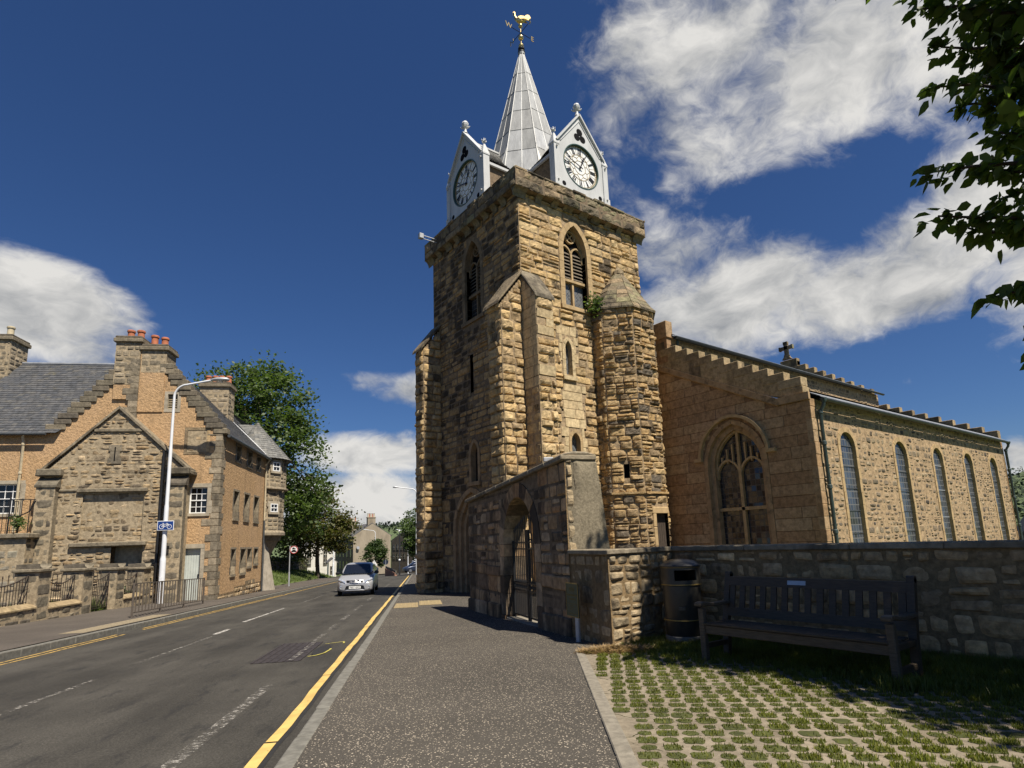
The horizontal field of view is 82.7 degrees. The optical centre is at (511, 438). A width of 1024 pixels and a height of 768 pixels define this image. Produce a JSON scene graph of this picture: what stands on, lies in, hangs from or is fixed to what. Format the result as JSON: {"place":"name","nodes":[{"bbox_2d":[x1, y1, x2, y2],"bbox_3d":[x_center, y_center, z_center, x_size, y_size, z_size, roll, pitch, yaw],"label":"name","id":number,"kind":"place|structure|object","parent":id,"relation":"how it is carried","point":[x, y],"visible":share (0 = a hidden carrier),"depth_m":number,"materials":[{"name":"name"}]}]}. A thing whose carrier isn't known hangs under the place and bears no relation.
{"place":"outdoors","nodes":[
{"label":"outdoors","id":0,"kind":"place"},
{"bbox_2d":[0,576,339,650],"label":"footpath","id":1,"kind":"structure","parent":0,"point":[20,635],"depth_m":17.30,"materials":[{"name":"grey concrete"}]},
{"bbox_2d":[0,563,153,626],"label":"garden wall","id":2,"kind":"structure","parent":1,"relation":"on","point":[31,584],"depth_m":19.71,"materials":[{"name":"stone"}]},
{"bbox_2d":[90,571,109,610],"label":"garden gate","id":3,"kind":"structure","parent":2,"relation":"attached to","point":[101,586],"depth_m":21.64,"materials":[{"name":"metal"}]},
{"bbox_2d":[60,614,169,633],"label":"tactile paving","id":4,"kind":"structure","parent":1,"relation":"on","point":[111,624],"depth_m":15.37,"materials":[{"name":"beige concrete"}]},
{"bbox_2d":[130,578,204,617],"bbox_3d":[-11.919,5.555,20.481,0.081,1.284,6.021,0,-10,-9],"label":"guard rail","id":5,"kind":"object","parent":1,"relation":"on","point":[160,605],"visible":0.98,"depth_m":19.73,"materials":[{"name":"grey metal"}]},
{"bbox_2d":[157,377,229,603],"bbox_3d":[-13.961,2.212,25.621,2.517,10.095,0.340,-2,-10,-1],"label":"street lamp","id":6,"kind":"object","parent":1,"relation":"on","point":[162,567],"visible":0.93,"depth_m":25.51,"materials":[{"name":"metal"}]},
{"bbox_2d":[157,521,173,530],"bbox_3d":[-14.963,3.773,25.190,0.670,0.410,0.150,0,-10,-9],"label":"cycle sign","id":7,"kind":"object","parent":6,"relation":"attached to","point":[165,525],"visible":1,"depth_m":25.12,"materials":[{"name":"blue metal"}]},
{"bbox_2d":[288,546,297,585],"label":"road sign","id":8,"kind":"object","parent":1,"relation":"on","point":[293,549],"visible":0.98,"depth_m":40.80,"materials":[{"name":"grey metal"}]},
{"bbox_2d":[358,537,389,567],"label":"street tree","id":9,"kind":"object","parent":1,"relation":"on","point":[376,550],"visible":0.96,"depth_m":106.31,"materials":[{"name":"green plant"}]},
{"bbox_2d":[0,573,414,767],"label":"road","id":10,"kind":"structure","parent":0,"point":[197,691],"depth_m":7.61,"materials":[{"name":"grey asphalt"}]},
{"bbox_2d":[0,579,338,660],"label":"kerb","id":11,"kind":"structure","parent":10,"relation":"on","point":[17,652],"depth_m":14.65,"materials":[{"name":"stone"}]},
{"bbox_2d":[250,641,322,663],"bbox_3d":[-3.921,3.772,10.318,0.760,0.070,2.300,0,-10,-9],"label":"service cover","id":12,"kind":"object","parent":10,"relation":"on","point":[284,653],"visible":1,"depth_m":10.11,"materials":[{"name":"metal"}]},
{"bbox_2d":[274,574,411,767],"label":"kerb","id":13,"kind":"structure","parent":10,"relation":"on","point":[293,752],"depth_m":5.61,"materials":[{"name":"stone"}]},
{"bbox_2d":[336,562,378,595],"bbox_3d":[-7.747,7.046,29.482,2.060,1.499,3.881,0,-10,-9],"label":"car","id":14,"kind":"object","parent":10,"relation":"on","point":[358,576],"visible":1,"depth_m":28.21,"materials":[{"name":"silver metal"}]},
{"bbox_2d":[402,562,415,572],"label":"car","id":15,"kind":"object","parent":10,"relation":"on","point":[410,568],"visible":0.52,"depth_m":80.55,"materials":[{"name":"blue metal"}]},
{"bbox_2d":[0,573,415,651],"bbox_3d":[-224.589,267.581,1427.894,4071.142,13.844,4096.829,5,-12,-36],"label":"ground","id":16,"kind":"structure","parent":0,"point":[144,620],"depth_m":18.26,"materials":[{"name":"grey concrete"}]},
{"bbox_2d":[0,326,291,606],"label":"stone house","id":17,"kind":"structure","parent":16,"relation":"on","point":[84,450],"depth_m":26.68,"materials":[{"name":"brown stone"}]},
{"bbox_2d":[0,480,25,516],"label":"window","id":18,"kind":"structure","parent":17,"relation":"in","point":[9,487],"depth_m":25.78,"materials":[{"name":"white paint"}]},
{"bbox_2d":[0,494,35,533],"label":"balcony railing","id":19,"kind":"object","parent":17,"relation":"on","point":[9,515],"visible":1,"depth_m":24.35,"materials":[{"name":"black metal"}]},
{"bbox_2d":[6,514,31,532],"bbox_3d":[-20.607,3.559,24.236,0.842,0.834,0.804,-2,-10,2],"label":"shrub","id":20,"kind":"object","parent":17,"relation":"on","point":[20,520],"visible":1,"depth_m":24.19,"materials":[{"name":"green plant"}]},
{"bbox_2d":[164,391,180,411],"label":"window","id":21,"kind":"structure","parent":17,"relation":"in","point":[168,401],"depth_m":27.45,"materials":[{"name":"beige stone"}]},
{"bbox_2d":[183,548,200,600],"bbox_3d":[-14.556,6.205,26.351,0.860,2.410,0.110,0,-10,-9],"label":"door","id":22,"kind":"structure","parent":17,"relation":"in","point":[192,559],"depth_m":26.39,"materials":[{"name":"white wood"}]},
{"bbox_2d":[183,427,210,453],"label":"blocked window","id":23,"kind":"structure","parent":17,"relation":"in","point":[196,439],"depth_m":27.28,"materials":[{"name":"beige stone"}]},
{"bbox_2d":[187,483,211,515],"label":"window","id":24,"kind":"structure","parent":17,"relation":"in","point":[200,502],"depth_m":26.93,"materials":[{"name":"white paint"}]},
{"bbox_2d":[229,547,236,576],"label":"window","id":25,"kind":"structure","parent":17,"relation":"in","point":[233,549],"depth_m":29.14,"materials":[{"name":"stone"}]},
{"bbox_2d":[232,489,239,520],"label":"window","id":26,"kind":"structure","parent":17,"relation":"in","point":[236,493],"depth_m":29.78,"materials":[{"name":"stone"}]},
{"bbox_2d":[235,442,241,464],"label":"window","id":27,"kind":"structure","parent":17,"relation":"in","point":[238,456],"depth_m":30.23,"materials":[{"name":"glass"}]},
{"bbox_2d":[234,547,246,575],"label":"window","id":28,"kind":"structure","parent":17,"relation":"in","point":[242,571],"depth_m":30.84,"materials":[{"name":"stone"}]},
{"bbox_2d":[243,492,249,522],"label":"window","id":29,"kind":"structure","parent":17,"relation":"in","point":[246,511],"depth_m":31.57,"materials":[{"name":"stone"}]},
{"bbox_2d":[244,547,251,568],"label":"window","id":30,"kind":"structure","parent":17,"relation":"in","point":[249,549],"depth_m":31.95,"materials":[{"name":"stone"}]},
{"bbox_2d":[246,449,252,468],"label":"window","id":31,"kind":"structure","parent":17,"relation":"in","point":[249,463],"depth_m":32.18,"materials":[{"name":"stone"}]},
{"bbox_2d":[247,547,258,565],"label":"window","id":32,"kind":"structure","parent":17,"relation":"in","point":[255,549],"depth_m":33.21,"materials":[{"name":"stone"}]},
{"bbox_2d":[253,495,259,523],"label":"window","id":33,"kind":"structure","parent":17,"relation":"in","point":[256,498],"depth_m":33.42,"materials":[{"name":"stone"}]},
{"bbox_2d":[256,454,261,472],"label":"window","id":34,"kind":"structure","parent":17,"relation":"in","point":[258,462],"depth_m":33.94,"materials":[{"name":"stone"}]},
{"bbox_2d":[286,542,334,573],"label":"white house","id":35,"kind":"structure","parent":16,"relation":"on","point":[324,557],"depth_m":122.54,"materials":[{"name":"white paint"}]},
{"bbox_2d":[326,557,337,576],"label":"shop building","id":36,"kind":"structure","parent":16,"relation":"on","point":[329,562],"depth_m":92.30,"materials":[{"name":"white paint"}]},
{"bbox_2d":[332,506,354,575],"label":"street lamp","id":37,"kind":"object","parent":16,"relation":"on","point":[333,551],"visible":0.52,"depth_m":80.50,"materials":[{"name":"metal"}]},
{"bbox_2d":[335,513,391,574],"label":"tenement","id":38,"kind":"structure","parent":16,"relation":"on","point":[363,538],"depth_m":136.48,"materials":[{"name":"stone"}]},
{"bbox_2d":[385,566,396,575],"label":"brick wall","id":39,"kind":"structure","parent":16,"relation":"on","point":[389,571],"depth_m":72.67,"materials":[{"name":"stone"}]},
{"bbox_2d":[398,530,400,574],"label":"lamp post","id":40,"kind":"object","parent":16,"relation":"on","point":[399,560],"visible":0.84,"depth_m":88.61,"materials":[{"name":"black metal"}]},
{"bbox_2d":[391,533,415,572],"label":"terraced house","id":41,"kind":"structure","parent":16,"relation":"on","point":[405,559],"depth_m":163.16,"materials":[{"name":"grey stone"}]},
{"bbox_2d":[396,508,415,560],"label":"street tree","id":42,"kind":"object","parent":16,"relation":"on","point":[409,538],"visible":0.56,"depth_m":71.16,"materials":[{"name":"green plant"}]},
{"bbox_2d":[412,11,670,592],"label":"church tower","id":43,"kind":"structure","parent":16,"relation":"on","point":[524,361],"depth_m":24.09,"materials":[{"name":"stone"}]},
{"bbox_2d":[418,233,435,242],"bbox_3d":[-3.978,-9.432,27.441,0.920,0.260,0.200,5,-12,-36],"label":"floodlight","id":44,"kind":"object","parent":43,"relation":"attached to","point":[421,236],"visible":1,"depth_m":27.20,"materials":[{"name":"white metal"}]},
{"bbox_2d":[453,487,479,592],"bbox_3d":[-1.373,4.407,23.863,0.636,4.900,3.100,5,-12,-36],"label":"doorway","id":45,"kind":"structure","parent":43,"relation":"in","point":[461,572],"depth_m":24.64,"materials":[{"name":"stone"}]},
{"bbox_2d":[461,236,484,328],"bbox_3d":[-1.576,-6.961,25.445,0.525,4.060,1.780,5,-12,-36],"label":"window","id":46,"kind":"structure","parent":43,"relation":"in","point":[472,266],"depth_m":25.72,"materials":[{"name":"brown wood"}]},
{"bbox_2d":[467,439,480,486],"bbox_3d":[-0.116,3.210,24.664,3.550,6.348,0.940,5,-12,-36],"label":"window","id":47,"kind":"structure","parent":43,"relation":"in","point":[474,450],"depth_m":24.24,"materials":[{"name":"stone"}]},
{"bbox_2d":[562,337,577,381],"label":"window","id":48,"kind":"structure","parent":43,"relation":"in","point":[568,351],"depth_m":23.33,"materials":[{"name":"beige stone"}]},
{"bbox_2d":[558,221,592,314],"bbox_3d":[2.552,-7.219,24.494,1.900,4.160,0.540,5,-12,-36],"label":"window","id":49,"kind":"structure","parent":43,"relation":"in","point":[574,251],"depth_m":24.65,"materials":[{"name":"stone"}]},
{"bbox_2d":[569,429,583,451],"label":"window","id":50,"kind":"structure","parent":43,"relation":"in","point":[575,438],"depth_m":22.89,"materials":[{"name":"stone"}]},
{"bbox_2d":[582,291,604,317],"bbox_3d":[3.504,-5.502,24.212,1.071,1.366,0.928,5,-12,-36],"label":"plant","id":51,"kind":"object","parent":43,"relation":"attached to","point":[595,302],"visible":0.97,"depth_m":24.04,"materials":[{"name":"green plant"}]},
{"bbox_2d":[1017,516,1023,539],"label":"slate roofed house","id":52,"kind":"structure","parent":16,"relation":"on","point":[1022,522],"depth_m":52.09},
{"bbox_2d":[272,569,333,585],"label":"grass bank","id":53,"kind":"structure","parent":0,"point":[295,576],"depth_m":53.34,"materials":[{"name":"green plant"}]},
{"bbox_2d":[187,350,342,558],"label":"beech tree","id":54,"kind":"object","parent":53,"relation":"on","point":[265,402],"visible":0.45,"depth_m":55.31,"materials":[{"name":"green plant"}]},
{"bbox_2d":[270,556,308,570],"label":"hedge","id":55,"kind":"object","parent":53,"relation":"on","point":[278,563],"visible":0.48,"depth_m":60.24,"materials":[{"name":"green plant"}]},
{"bbox_2d":[271,488,365,577],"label":"sycamore tree","id":56,"kind":"object","parent":53,"relation":"on","point":[341,530],"visible":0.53,"depth_m":61.16,"materials":[{"name":"green plant"}]},
{"bbox_2d":[293,574,619,767],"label":"pavement","id":57,"kind":"structure","parent":0,"point":[451,681],"depth_m":5.61,"materials":[{"name":"grey asphalt"}]},
{"bbox_2d":[393,486,416,574],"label":"street lamp","id":58,"kind":"object","parent":57,"relation":"on","point":[415,491],"visible":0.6,"depth_m":60.84,"materials":[{"name":"metal"}]},
{"bbox_2d":[394,600,441,607],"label":"tactile paving","id":59,"kind":"structure","parent":57,"relation":"on","point":[408,605],"depth_m":18.55,"materials":[{"name":"beige concrete"}]},
{"bbox_2d":[465,451,609,636],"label":"churchyard wall","id":60,"kind":"structure","parent":57,"relation":"on","point":[558,498],"depth_m":11.13,"materials":[{"name":"stone"}]},
{"bbox_2d":[512,514,537,620],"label":"iron gate","id":61,"kind":"structure","parent":60,"relation":"attached to","point":[530,597],"depth_m":12.51,"materials":[{"name":"black metal"}]},
{"bbox_2d":[543,457,552,461],"bbox_3d":[0.723,0.449,11.559,0.200,0.140,0.120,-2,-10,0],"label":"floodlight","id":62,"kind":"object","parent":60,"relation":"on","point":[545,459],"visible":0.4,"depth_m":11.51,"materials":[{"name":"white metal"}]},
{"bbox_2d":[565,582,580,641],"bbox_3d":[1.012,2.813,9.262,0.104,1.002,0.444,2,-11,-19],"label":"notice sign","id":63,"kind":"object","parent":57,"relation":"on","point":[572,599],"visible":0.98,"depth_m":9.21,"materials":[{"name":"grey metal"}]},
{"bbox_2d":[575,650,640,767],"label":"edging","id":64,"kind":"object","parent":57,"relation":"on","point":[623,751],"visible":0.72,"depth_m":4.68,"materials":[{"name":"concrete"}]},
{"bbox_2d":[567,540,1023,670],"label":"boundary wall","id":65,"kind":"structure","parent":57,"relation":"on","point":[970,595],"depth_m":7.37,"materials":[{"name":"stone"}]},
{"bbox_2d":[586,645,1023,767],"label":"grass paving","id":66,"kind":"structure","parent":57,"relation":"on","point":[627,721],"depth_m":4.50,"materials":[{"name":"concrete"}]},
{"bbox_2d":[575,642,658,654],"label":"dry clippings","id":67,"kind":"object","parent":66,"relation":"on","point":[596,649],"visible":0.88,"depth_m":8.03,"materials":[{"name":"plant"}]},
{"bbox_2d":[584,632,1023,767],"bbox_3d":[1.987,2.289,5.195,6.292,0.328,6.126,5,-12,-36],"label":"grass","id":68,"kind":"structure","parent":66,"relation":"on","point":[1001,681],"depth_m":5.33,"materials":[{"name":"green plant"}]},
{"bbox_2d":[659,559,701,641],"bbox_3d":[2.536,2.461,8.646,0.602,1.328,0.602,5,-12,-36],"label":"litter bin","id":69,"kind":"object","parent":68,"relation":"on","point":[681,591],"visible":0.94,"depth_m":8.45,"materials":[{"name":"plastic"}]},
{"bbox_2d":[694,571,923,687],"bbox_3d":[3.230,2.072,6.563,0.761,1.040,2.224,5,-12,-36],"label":"park bench","id":70,"kind":"object","parent":66,"relation":"on","point":[891,644],"visible":0.94,"depth_m":6.42,"materials":[{"name":"brown wood"}]},
{"bbox_2d":[0,0,1023,525],"label":"sky","id":71,"kind":"structure","parent":0,"point":[232,180],"materials":[{"name":"blue"}]},
{"bbox_2d":[197,468,1023,557],"bbox_3d":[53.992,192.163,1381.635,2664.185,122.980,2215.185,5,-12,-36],"label":"trees","id":72,"kind":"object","parent":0,"point":[385,525],"depth_m":959.50,"materials":[{"name":"plant"}]},
{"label":"yard ground","id":73,"kind":"structure","parent":0,"visible":0},
{"bbox_2d":[0,597,105,611],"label":"yard grass","id":74,"kind":"structure","parent":73,"relation":"on","point":[98,609],"depth_m":21.64,"materials":[{"name":"green plant"}]},
{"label":"churchyard lawn","id":75,"kind":"structure","parent":0,"visible":0},
{"bbox_2d":[654,320,1023,545],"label":"church","id":76,"kind":"structure","parent":75,"relation":"on","point":[787,451],"depth_m":23.06,"materials":[{"name":"stone"}]},
{"bbox_2d":[694,414,777,544],"bbox_3d":[8.655,1.971,22.128,0.620,5.820,3.440,5,-12,-36],"label":"window","id":77,"kind":"structure","parent":76,"relation":"in","point":[736,464],"depth_m":22.44,"materials":[{"name":"stone"}]},
{"bbox_2d":[837,427,870,542],"bbox_3d":[12.184,2.044,21.067,1.620,5.030,0.480,5,-12,-36],"label":"window","id":78,"kind":"structure","parent":76,"relation":"in","point":[857,519],"depth_m":21.15,"materials":[{"name":"stone"}]},
{"bbox_2d":[892,437,921,541],"bbox_3d":[15.951,2.400,23.804,1.620,5.030,0.480,5,-12,-36],"label":"window","id":79,"kind":"structure","parent":76,"relation":"in","point":[901,460],"depth_m":23.89,"materials":[{"name":"glass"}]},
{"bbox_2d":[931,444,957,540],"bbox_3d":[19.218,2.710,26.177,1.620,5.030,0.480,5,-12,-36],"label":"window","id":80,"kind":"structure","parent":76,"relation":"in","point":[938,462],"depth_m":26.27,"materials":[{"name":"glass"}]},
{"bbox_2d":[962,450,986,539],"bbox_3d":[22.405,3.012,28.492,1.620,5.030,0.480,5,-12,-36],"label":"window","id":81,"kind":"structure","parent":76,"relation":"in","point":[969,470],"depth_m":28.59,"materials":[{"name":"glass"}]},
{"bbox_2d":[988,454,1010,539],"bbox_3d":[25.510,3.306,30.748,1.620,5.030,0.480,5,-12,-36],"label":"window","id":82,"kind":"structure","parent":76,"relation":"in","point":[993,467],"depth_m":30.85,"materials":[{"name":"stone"}]},
{"bbox_2d":[866,0,1023,370],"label":"overhanging tree","id":83,"kind":"object","parent":75,"relation":"on","point":[996,27],"visible":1,"depth_m":5.73,"materials":[{"name":"green plant"}]}
]}

